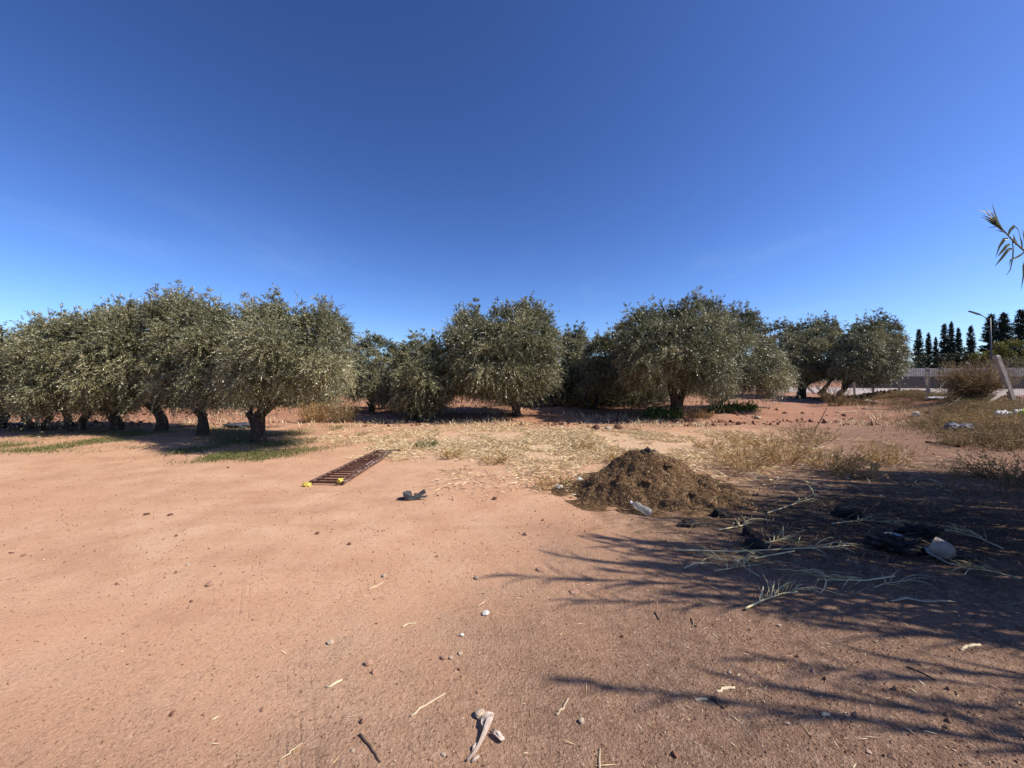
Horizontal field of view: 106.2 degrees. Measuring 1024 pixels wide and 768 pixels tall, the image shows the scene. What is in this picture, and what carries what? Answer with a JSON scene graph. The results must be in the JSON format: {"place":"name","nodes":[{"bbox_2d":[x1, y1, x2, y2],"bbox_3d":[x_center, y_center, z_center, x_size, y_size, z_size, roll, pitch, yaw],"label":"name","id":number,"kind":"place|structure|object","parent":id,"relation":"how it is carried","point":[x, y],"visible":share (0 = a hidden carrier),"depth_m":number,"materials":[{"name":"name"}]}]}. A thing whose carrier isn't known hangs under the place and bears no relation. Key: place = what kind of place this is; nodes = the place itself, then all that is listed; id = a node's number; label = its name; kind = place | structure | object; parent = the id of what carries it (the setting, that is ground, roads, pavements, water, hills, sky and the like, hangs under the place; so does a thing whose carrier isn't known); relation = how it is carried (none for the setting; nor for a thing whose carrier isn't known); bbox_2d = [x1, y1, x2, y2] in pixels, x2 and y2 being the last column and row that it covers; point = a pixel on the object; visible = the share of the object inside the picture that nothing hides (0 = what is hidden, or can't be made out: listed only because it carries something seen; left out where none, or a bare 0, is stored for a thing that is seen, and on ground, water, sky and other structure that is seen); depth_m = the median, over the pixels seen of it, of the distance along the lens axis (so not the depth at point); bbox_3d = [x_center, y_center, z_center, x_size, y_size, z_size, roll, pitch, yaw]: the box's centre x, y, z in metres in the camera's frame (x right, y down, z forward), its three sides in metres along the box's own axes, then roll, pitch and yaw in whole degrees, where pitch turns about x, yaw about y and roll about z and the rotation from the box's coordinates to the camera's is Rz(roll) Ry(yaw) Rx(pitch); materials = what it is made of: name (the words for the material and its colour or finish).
{"place":"outdoors","nodes":[
{"label":"outdoors","id":0,"kind":"place"},
{"bbox_2d":[0,423,376,465],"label":"short grass","id":1,"kind":"structure","parent":0,"point":[230,455],"depth_m":9.50,"materials":[{"name":"plant"}]},
{"bbox_2d":[0,381,1023,767],"bbox_3d":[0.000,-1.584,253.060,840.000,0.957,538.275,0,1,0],"label":"ground","id":2,"kind":"structure","parent":0,"point":[234,639],"depth_m":2.65,"materials":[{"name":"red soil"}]},
{"bbox_2d":[0,321,21,427],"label":"olive tree","id":3,"kind":"object","parent":2,"relation":"on","point":[6,420],"visible":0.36,"depth_m":11.54,"materials":[{"name":"green plant"}]},
{"bbox_2d":[0,310,79,438],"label":"olive tree","id":4,"kind":"object","parent":2,"relation":"on","point":[26,349],"visible":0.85,"depth_m":10.68,"materials":[{"name":"green plant"}]},
{"bbox_2d":[29,303,125,430],"bbox_3d":[-13.310,-0.443,11.986,6.075,4.245,2.313,1,1,39],"label":"olive tree","id":5,"kind":"object","parent":2,"relation":"on","point":[80,379],"visible":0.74,"depth_m":10.88,"materials":[{"name":"green plant"}]},
{"bbox_2d":[55,292,174,430],"bbox_3d":[-12.482,-0.194,12.078,6.233,5.476,2.507,1,1,43],"label":"olive tree","id":6,"kind":"object","parent":2,"relation":"on","point":[119,331],"visible":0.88,"depth_m":10.93,"materials":[{"name":"green plant"}]},
{"bbox_2d":[118,279,208,431],"bbox_3d":[-10.489,-0.915,12.050,5.705,5.060,2.667,1,1,44],"label":"olive tree","id":7,"kind":"object","parent":2,"relation":"on","point":[154,362],"visible":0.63,"depth_m":10.88,"materials":[{"name":"green plant"}]},
{"bbox_2d":[154,286,249,435],"bbox_3d":[-8.805,-0.577,11.272,2.369,4.480,5.308,-1,1,-39],"label":"olive tree","id":8,"kind":"object","parent":2,"relation":"on","point":[198,333],"visible":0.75,"depth_m":10.05,"materials":[{"name":"green plant"}]},
{"bbox_2d":[223,422,249,427],"bbox_3d":[-9.131,1.381,13.032,1.396,0.159,0.888,0,1,0],"label":"dark sheet","id":9,"kind":"object","parent":2,"relation":"on","point":[246,424],"visible":0.54,"depth_m":12.77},
{"bbox_2d":[185,283,375,450],"bbox_3d":[-5.664,-0.490,9.779,3.810,4.382,5.956,0,1,-29],"label":"olive tree","id":10,"kind":"object","parent":2,"relation":"on","point":[288,354],"visible":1,"depth_m":8.72,"materials":[{"name":"green plant"}]},
{"bbox_2d":[217,383,364,411],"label":"olive tree","id":11,"kind":"object","parent":2,"relation":"on","point":[312,400],"visible":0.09,"depth_m":20.58,"materials":[{"name":"green plant"}]},
{"bbox_2d":[294,398,334,422],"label":"dry grass clump","id":12,"kind":"object","parent":2,"relation":"on","point":[317,414],"visible":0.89,"depth_m":14.33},
{"bbox_2d":[311,398,360,422],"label":"dry grass clump","id":13,"kind":"object","parent":2,"relation":"on","point":[337,415],"visible":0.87,"depth_m":14.41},
{"bbox_2d":[309,449,399,483],"bbox_3d":[-2.795,1.487,7.195,0.550,0.076,2.534,0,1,3],"label":"rusty metal frame","id":14,"kind":"object","parent":2,"relation":"on","point":[357,466],"visible":0.96,"depth_m":6.78,"materials":[{"name":"metal"}]},
{"bbox_2d":[339,329,408,413],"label":"olive tree","id":15,"kind":"object","parent":2,"relation":"on","point":[378,394],"visible":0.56,"depth_m":17.43,"materials":[{"name":"green plant"}]},
{"bbox_2d":[397,489,427,500],"bbox_3d":[-1.347,1.497,5.184,0.416,0.143,0.106,0,1,0],"label":"black scrap","id":16,"kind":"object","parent":2,"relation":"on","point":[407,495],"visible":1,"depth_m":5.17,"materials":[{"name":"plastic"}]},
{"bbox_2d":[381,328,461,421],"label":"olive tree","id":17,"kind":"object","parent":2,"relation":"on","point":[415,369],"visible":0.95,"depth_m":14.38,"materials":[{"name":"green plant"}]},
{"bbox_2d":[413,434,440,446],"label":"dry weed","id":18,"kind":"object","parent":2,"relation":"on","point":[433,443],"visible":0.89,"depth_m":9.06,"materials":[{"name":"beige plant"}]},
{"bbox_2d":[8,396,892,427],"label":"soil clods","id":19,"kind":"object","parent":2,"relation":"on","point":[736,413],"visible":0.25,"depth_m":14.34,"materials":[{"name":"soil"}]},
{"bbox_2d":[436,446,465,458],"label":"dry weed","id":20,"kind":"object","parent":2,"relation":"on","point":[447,455],"visible":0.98,"depth_m":7.84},
{"bbox_2d":[467,711,504,761],"bbox_3d":[-0.136,1.550,1.702,0.204,0.042,0.146,0,1,-36],"label":"dry husk","id":21,"kind":"object","parent":2,"relation":"on","point":[487,716],"visible":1,"depth_m":1.71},
{"bbox_2d":[479,451,511,464],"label":"dry weed","id":22,"kind":"object","parent":2,"relation":"on","point":[498,460],"visible":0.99,"depth_m":7.38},
{"bbox_2d":[432,290,572,417],"bbox_3d":[-0.413,-0.961,15.875,5.974,5.993,6.891,0,1,0],"label":"olive tree","id":23,"kind":"object","parent":2,"relation":"on","point":[491,366],"visible":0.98,"depth_m":14.21,"materials":[{"name":"green plant"}]},
{"bbox_2d":[1,423,1023,767],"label":"straw litter","id":24,"kind":"object","parent":2,"relation":"on","point":[635,631],"visible":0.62,"depth_m":2.16,"materials":[{"name":"plant"}]},
{"bbox_2d":[528,469,578,491],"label":"dry weed","id":25,"kind":"object","parent":2,"relation":"on","point":[550,481],"visible":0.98,"depth_m":5.69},
{"bbox_2d":[497,353,629,408],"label":"olive tree","id":26,"kind":"object","parent":2,"relation":"on","point":[563,394],"visible":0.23,"depth_m":20.44,"materials":[{"name":"green plant"}]},
{"bbox_2d":[549,393,593,406],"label":"dry grass clump","id":27,"kind":"object","parent":2,"relation":"on","point":[575,403],"visible":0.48,"depth_m":20.61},
{"bbox_2d":[558,320,590,396],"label":"olive tree","id":28,"kind":"object","parent":2,"relation":"on","point":[576,342],"visible":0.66,"depth_m":20.78,"materials":[{"name":"green plant"}]},
{"bbox_2d":[144,392,1022,429],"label":"orchard grass","id":29,"kind":"structure","parent":2,"relation":"on","point":[664,424],"depth_m":14.02,"materials":[{"name":"plant"}]},
{"bbox_2d":[572,322,638,411],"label":"olive tree","id":30,"kind":"object","parent":2,"relation":"on","point":[597,382],"visible":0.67,"depth_m":18.06,"materials":[{"name":"green plant"}]},
{"bbox_2d":[603,443,634,460],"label":"dry weed","id":31,"kind":"object","parent":2,"relation":"on","point":[614,456],"visible":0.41,"depth_m":7.38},
{"bbox_2d":[590,384,685,407],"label":"olive tree","id":32,"kind":"object","parent":2,"relation":"on","point":[650,398],"visible":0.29,"depth_m":20.64,"materials":[{"name":"green plant"}]},
{"bbox_2d":[293,420,1006,497],"bbox_3d":[1.758,1.396,9.741,14.832,0.238,9.354,0,1,0],"label":"dry straw","id":33,"kind":"object","parent":2,"relation":"on","point":[553,436],"visible":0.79,"depth_m":8.77,"materials":[{"name":"plant"}]},
{"bbox_2d":[550,446,759,517],"bbox_3d":[2.041,1.256,5.463,3.600,0.752,2.700,0,1,0],"label":"mulch heap","id":34,"kind":"object","parent":2,"relation":"on","point":[646,481],"visible":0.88,"depth_m":4.96,"materials":[{"name":"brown wood"}]},
{"bbox_2d":[635,401,684,419],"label":"green weed","id":35,"kind":"object","parent":2,"relation":"on","point":[661,412],"visible":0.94,"depth_m":15.64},
{"bbox_2d":[607,285,752,417],"bbox_3d":[6.987,-1.255,15.966,6.993,5.544,6.494,0,1,0],"label":"olive tree","id":36,"kind":"object","parent":2,"relation":"on","point":[673,351],"visible":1,"depth_m":14.43,"materials":[{"name":"green plant"}]},
{"bbox_2d":[677,520,709,527],"bbox_3d":[1.983,1.522,4.213,0.400,0.059,0.159,0,1,0],"label":"black lump","id":37,"kind":"object","parent":2,"relation":"on","point":[692,524],"visible":1,"depth_m":4.17,"materials":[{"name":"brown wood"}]},
{"bbox_2d":[677,405,720,419],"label":"dry grass clump","id":38,"kind":"object","parent":2,"relation":"on","point":[700,412],"visible":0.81,"depth_m":15.58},
{"bbox_2d":[688,431,726,450],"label":"dry weed","id":39,"kind":"object","parent":2,"relation":"on","point":[702,444],"visible":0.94,"depth_m":8.88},
{"bbox_2d":[703,404,737,413],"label":"green weed","id":40,"kind":"object","parent":2,"relation":"on","point":[731,410],"visible":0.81,"depth_m":17.82,"materials":[{"name":"green plant"}]},
{"bbox_2d":[710,508,733,517],"bbox_3d":[2.434,1.500,4.476,0.276,0.096,0.144,0,1,0],"label":"black lump","id":41,"kind":"object","parent":2,"relation":"on","point":[719,513],"visible":1,"depth_m":4.44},
{"bbox_2d":[709,399,760,411],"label":"green weed","id":42,"kind":"object","parent":2,"relation":"on","point":[746,406],"visible":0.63,"depth_m":18.34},
{"bbox_2d":[685,546,794,569],"bbox_3d":[2.068,1.490,3.413,1.087,0.142,0.429,0,1,0],"label":"cut reed","id":43,"kind":"object","parent":2,"relation":"on","point":[704,552],"visible":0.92,"depth_m":3.40,"materials":[{"name":"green plant"}]},
{"bbox_2d":[721,427,768,445],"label":"dry weed","id":44,"kind":"object","parent":2,"relation":"on","point":[744,438],"visible":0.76,"depth_m":9.32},
{"bbox_2d":[741,526,755,537],"bbox_3d":[2.414,1.506,3.928,0.127,0.106,0.106,0,1,31],"label":"black lump","id":45,"kind":"object","parent":2,"relation":"on","point":[748,531],"visible":0.91,"depth_m":3.90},
{"bbox_2d":[706,432,801,472],"bbox_3d":[4.202,1.208,6.723,1.426,0.684,1.198,0,1,-14],"label":"dry weed","id":46,"kind":"object","parent":2,"relation":"on","point":[746,456],"visible":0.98,"depth_m":6.72,"materials":[{"name":"plant"}]},
{"bbox_2d":[744,537,765,549],"bbox_3d":[2.322,1.515,3.671,0.187,0.099,0.130,0,1,29],"label":"black lump","id":47,"kind":"object","parent":2,"relation":"on","point":[758,543],"visible":0.97,"depth_m":3.63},
{"bbox_2d":[712,299,804,409],"bbox_3d":[11.802,-1.251,18.622,4.024,5.986,6.368,0,1,35],"label":"olive tree","id":48,"kind":"object","parent":2,"relation":"on","point":[770,369],"visible":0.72,"depth_m":17.34,"materials":[{"name":"green plant"}]},
{"bbox_2d":[675,536,869,555],"bbox_3d":[2.465,1.519,3.597,1.884,0.099,0.391,0,1,-7],"label":"cut reed","id":49,"kind":"object","parent":2,"relation":"on","point":[843,544],"visible":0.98,"depth_m":3.58,"materials":[{"name":"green plant"}]},
{"bbox_2d":[759,316,798,392],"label":"olive tree","id":50,"kind":"object","parent":2,"relation":"on","point":[775,338],"visible":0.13,"depth_m":29.83,"materials":[{"name":"green plant"}]},
{"bbox_2d":[735,427,823,464],"bbox_3d":[5.232,1.234,7.508,1.516,0.761,1.343,0,1,0],"label":"dry weed","id":51,"kind":"object","parent":2,"relation":"on","point":[795,459],"visible":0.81,"depth_m":7.33,"materials":[{"name":"plant"}]},
{"bbox_2d":[745,570,837,609],"bbox_3d":[1.984,1.492,2.878,0.729,0.155,0.429,0,1,0],"label":"cut reed","id":52,"kind":"object","parent":2,"relation":"on","point":[796,589],"visible":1,"depth_m":2.83,"materials":[{"name":"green plant"}]},
{"bbox_2d":[564,470,1023,611],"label":"fallen reed leaves","id":53,"kind":"object","parent":2,"relation":"on","point":[903,516],"visible":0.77,"depth_m":4.05,"materials":[{"name":"plant"}]},
{"bbox_2d":[767,485,827,513],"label":"cut reed","id":54,"kind":"object","parent":2,"relation":"on","point":[795,503],"visible":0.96,"depth_m":4.90,"materials":[{"name":"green plant"}]},
{"bbox_2d":[777,416,843,445],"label":"dry weed","id":55,"kind":"object","parent":2,"relation":"on","point":[812,433],"visible":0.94,"depth_m":9.43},
{"bbox_2d":[778,310,845,398],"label":"olive tree","id":56,"kind":"object","parent":2,"relation":"on","point":[807,343],"visible":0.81,"depth_m":25.48,"materials":[{"name":"green plant"}]},
{"bbox_2d":[623,422,1022,519],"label":"sparse dry grass","id":57,"kind":"structure","parent":2,"relation":"on","point":[899,493],"depth_m":5.69,"materials":[{"name":"plant"}]},
{"bbox_2d":[785,440,870,472],"bbox_3d":[5.652,1.277,6.832,1.128,0.587,1.272,0,1,0],"label":"dry weed","id":58,"kind":"object","parent":2,"relation":"on","point":[821,455],"visible":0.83,"depth_m":6.87,"materials":[{"name":"plant"}]},
{"bbox_2d":[813,379,861,406],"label":"bare bush","id":59,"kind":"object","parent":2,"relation":"on","point":[834,397],"visible":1,"depth_m":20.95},
{"bbox_2d":[782,569,894,593],"bbox_3d":[2.652,1.504,3.025,0.915,0.139,0.360,0,1,0],"label":"cut reed","id":60,"kind":"object","parent":2,"relation":"on","point":[850,578],"visible":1,"depth_m":3.07,"materials":[{"name":"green plant"}]},
{"bbox_2d":[830,506,865,519],"bbox_3d":[3.942,1.502,4.508,0.417,0.111,0.233,0,1,0],"label":"black lump","id":61,"kind":"object","parent":2,"relation":"on","point":[839,512],"visible":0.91,"depth_m":4.45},
{"bbox_2d":[833,395,877,405],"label":"dry weed","id":62,"kind":"object","parent":2,"relation":"on","point":[851,402],"visible":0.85,"depth_m":20.72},
{"bbox_2d":[820,452,893,480],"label":"dry weed","id":63,"kind":"object","parent":2,"relation":"on","point":[857,467],"visible":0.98,"depth_m":6.24,"materials":[{"name":"plant"}]},
{"bbox_2d":[817,307,919,401],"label":"olive tree","id":64,"kind":"object","parent":2,"relation":"on","point":[871,353],"visible":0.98,"depth_m":22.63,"materials":[{"name":"green plant"}]},
{"bbox_2d":[831,514,912,526],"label":"cut reed","id":65,"kind":"object","parent":2,"relation":"on","point":[873,521],"visible":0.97,"depth_m":4.25,"materials":[{"name":"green plant"}]},
{"bbox_2d":[849,435,919,465],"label":"dry weed","id":66,"kind":"object","parent":2,"relation":"on","point":[876,452],"visible":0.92,"depth_m":7.22,"materials":[{"name":"plant"}]},
{"bbox_2d":[865,532,930,555],"bbox_3d":[3.675,1.503,3.678,0.605,0.134,0.437,0,1,0],"label":"burnt rubbish","id":67,"kind":"object","parent":2,"relation":"on","point":[893,542],"visible":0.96,"depth_m":3.61,"materials":[{"name":"black"}]},
{"bbox_2d":[884,401,924,411],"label":"tangled weed","id":68,"kind":"object","parent":2,"relation":"on","point":[900,407],"visible":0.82,"depth_m":17.40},
{"bbox_2d":[874,570,943,592],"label":"cut reed","id":69,"kind":"object","parent":2,"relation":"on","point":[902,581],"visible":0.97,"depth_m":3.02,"materials":[{"name":"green plant"}]},
{"bbox_2d":[805,389,1020,400],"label":"earth verge","id":70,"kind":"structure","parent":2,"relation":"on","point":[871,394],"depth_m":25.32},
{"bbox_2d":[808,355,1023,403],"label":"wire fence","id":71,"kind":"object","parent":2,"relation":"on","point":[1006,381],"visible":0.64,"depth_m":16.22,"materials":[{"name":"metal"}]},
{"bbox_2d":[908,329,927,375],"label":"conifer tree","id":72,"kind":"object","parent":2,"relation":"on","point":[918,345],"visible":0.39,"depth_m":62.80,"materials":[{"name":"green plant"}]},
{"bbox_2d":[893,524,944,538],"bbox_3d":[4.201,1.504,3.971,0.426,0.127,0.212,0,1,0],"label":"burnt rubbish","id":73,"kind":"object","parent":2,"relation":"on","point":[925,531],"visible":0.94,"depth_m":3.90,"materials":[{"name":"black"}]},
{"bbox_2d":[895,407,959,427],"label":"tangled weed","id":74,"kind":"object","parent":2,"relation":"on","point":[921,421],"visible":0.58,"depth_m":11.97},
{"bbox_2d":[923,332,936,374],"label":"conifer tree","id":75,"kind":"object","parent":2,"relation":"on","point":[928,348],"visible":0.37,"depth_m":64.77,"materials":[{"name":"green plant"}]},
{"bbox_2d":[911,354,951,375],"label":"hedge bush","id":76,"kind":"object","parent":2,"relation":"on","point":[939,358],"visible":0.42,"depth_m":61.08,"materials":[{"name":"green plant"}]},
{"bbox_2d":[849,367,1023,388],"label":"compound wall","id":77,"kind":"structure","parent":2,"relation":"on","point":[909,380],"depth_m":55.33,"materials":[{"name":"concrete"}]},
{"bbox_2d":[924,537,958,564],"bbox_3d":[3.854,1.479,3.441,0.210,0.182,0.217,0,1,-31],"label":"white canister","id":78,"kind":"object","parent":2,"relation":"on","point":[937,547],"visible":1,"depth_m":3.42,"materials":[{"name":"plastic"}]},
{"bbox_2d":[934,323,954,372],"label":"conifer tree","id":79,"kind":"object","parent":2,"relation":"on","point":[944,346],"visible":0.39,"depth_m":63.77,"materials":[{"name":"green plant"}]},
{"bbox_2d":[923,457,971,487],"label":"thin stalk weed","id":80,"kind":"object","parent":2,"relation":"on","point":[954,473],"visible":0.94,"depth_m":5.62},
{"bbox_2d":[916,397,985,413],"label":"tangled weed","id":81,"kind":"object","parent":2,"relation":"on","point":[939,411],"visible":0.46,"depth_m":14.77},
{"bbox_2d":[947,321,955,360],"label":"conifer tree","id":82,"kind":"object","parent":2,"relation":"on","point":[950,330],"visible":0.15,"depth_m":65.77,"materials":[{"name":"green plant"}]},
{"bbox_2d":[933,351,977,371],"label":"hedge bush","id":83,"kind":"object","parent":2,"relation":"on","point":[954,356],"visible":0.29,"depth_m":61.20,"materials":[{"name":"green plant"}]},
{"bbox_2d":[940,422,974,430],"bbox_3d":[12.086,1.169,10.424,0.920,0.268,0.533,0,1,0],"label":"blue bag","id":84,"kind":"object","parent":2,"relation":"on","point":[951,425],"visible":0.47,"depth_m":10.33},
{"bbox_2d":[951,327,966,365],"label":"conifer tree","id":85,"kind":"object","parent":2,"relation":"on","point":[958,347],"visible":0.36,"depth_m":62.81,"materials":[{"name":"green plant"}]},
{"bbox_2d":[951,551,978,559],"bbox_3d":[4.050,1.548,3.477,0.300,0.056,0.120,0,1,0],"label":"burnt rubbish","id":86,"kind":"object","parent":2,"relation":"on","point":[967,556],"visible":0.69,"depth_m":3.44,"materials":[{"name":"brown wood"}]},
{"bbox_2d":[930,522,1003,548],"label":"cut reed","id":87,"kind":"object","parent":2,"relation":"on","point":[954,527],"visible":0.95,"depth_m":3.95,"materials":[{"name":"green plant"}]},
{"bbox_2d":[917,552,1021,578],"bbox_3d":[3.834,1.523,3.264,0.351,0.108,0.501,0,1,-15],"label":"cut reed","id":88,"kind":"object","parent":2,"relation":"on","point":[970,568],"visible":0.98,"depth_m":3.24,"materials":[{"name":"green plant"}]},
{"bbox_2d":[918,350,1023,398],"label":"tumbleweed bush","id":89,"kind":"object","parent":2,"relation":"on","point":[975,382],"visible":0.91,"depth_m":17.23,"materials":[{"name":"plant"}]},
{"bbox_2d":[964,325,980,366],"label":"conifer tree","id":90,"kind":"object","parent":2,"relation":"on","point":[971,344],"visible":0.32,"depth_m":64.77,"materials":[{"name":"green plant"}]},
{"bbox_2d":[926,445,1023,497],"bbox_3d":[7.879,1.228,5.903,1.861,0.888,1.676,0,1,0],"label":"tangled weed","id":91,"kind":"object","parent":2,"relation":"on","point":[1008,474],"visible":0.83,"depth_m":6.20,"materials":[{"name":"plant"}]},
{"bbox_2d":[930,426,1023,451],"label":"tangled weed","id":92,"kind":"object","parent":2,"relation":"on","point":[960,442],"visible":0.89,"depth_m":8.49,"materials":[{"name":"plant"}]},
{"bbox_2d":[936,403,1023,426],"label":"tangled weed","id":93,"kind":"object","parent":2,"relation":"on","point":[955,418],"visible":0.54,"depth_m":10.56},
{"bbox_2d":[968,311,992,362],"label":"street lamp","id":94,"kind":"object","parent":2,"relation":"on","point":[990,331],"visible":0.67,"depth_m":57.36,"materials":[{"name":"metal"}]},
{"bbox_2d":[968,350,998,366],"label":"hedge bush","id":95,"kind":"object","parent":2,"relation":"on","point":[976,355],"visible":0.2,"depth_m":59.53,"materials":[{"name":"green plant"}]},
{"bbox_2d":[946,411,1023,442],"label":"tangled weed","id":96,"kind":"object","parent":2,"relation":"on","point":[992,425],"visible":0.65,"depth_m":9.11,"materials":[{"name":"plant"}]},
{"bbox_2d":[976,313,997,367],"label":"conifer tree","id":97,"kind":"object","parent":2,"relation":"on","point":[985,336],"visible":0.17,"depth_m":66.91,"materials":[{"name":"green plant"}]},
{"bbox_2d":[975,341,1012,366],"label":"hedge bush","id":98,"kind":"object","parent":2,"relation":"on","point":[1003,346],"visible":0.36,"depth_m":59.31,"materials":[{"name":"green plant"}]},
{"bbox_2d":[968,396,1021,409],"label":"tangled weed","id":99,"kind":"object","parent":2,"relation":"on","point":[993,403],"visible":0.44,"depth_m":14.04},
{"bbox_2d":[981,312,1022,367],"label":"conifer tree","id":100,"kind":"object","parent":2,"relation":"on","point":[1004,329],"visible":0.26,"depth_m":63.52,"materials":[{"name":"green plant"}]},
{"bbox_2d":[980,204,1023,382],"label":"giant reed","id":101,"kind":"object","parent":2,"relation":"on","point":[994,220],"visible":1,"depth_m":3.88,"materials":[{"name":"green plant"}]},
{"bbox_2d":[992,337,1023,372],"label":"hedge bush","id":102,"kind":"object","parent":2,"relation":"on","point":[1014,343],"visible":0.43,"depth_m":59.13,"materials":[{"name":"green plant"}]},
{"bbox_2d":[1009,309,1023,367],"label":"conifer tree","id":103,"kind":"object","parent":2,"relation":"on","point":[1019,331],"visible":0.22,"depth_m":65.70,"materials":[{"name":"green plant"}]},
{"bbox_2d":[0,0,1023,380],"label":"sky","id":104,"kind":"structure","parent":0,"point":[402,163],"materials":[{"name":"blue"}]},
{"bbox_2d":[750,387,1023,394],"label":"road","id":105,"kind":"structure","parent":0,"point":[860,391],"depth_m":43.79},
{"bbox_2d":[838,388,1023,451],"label":"bank grass","id":106,"kind":"structure","parent":0,"point":[916,393],"depth_m":13.51,"materials":[{"name":"plant"}]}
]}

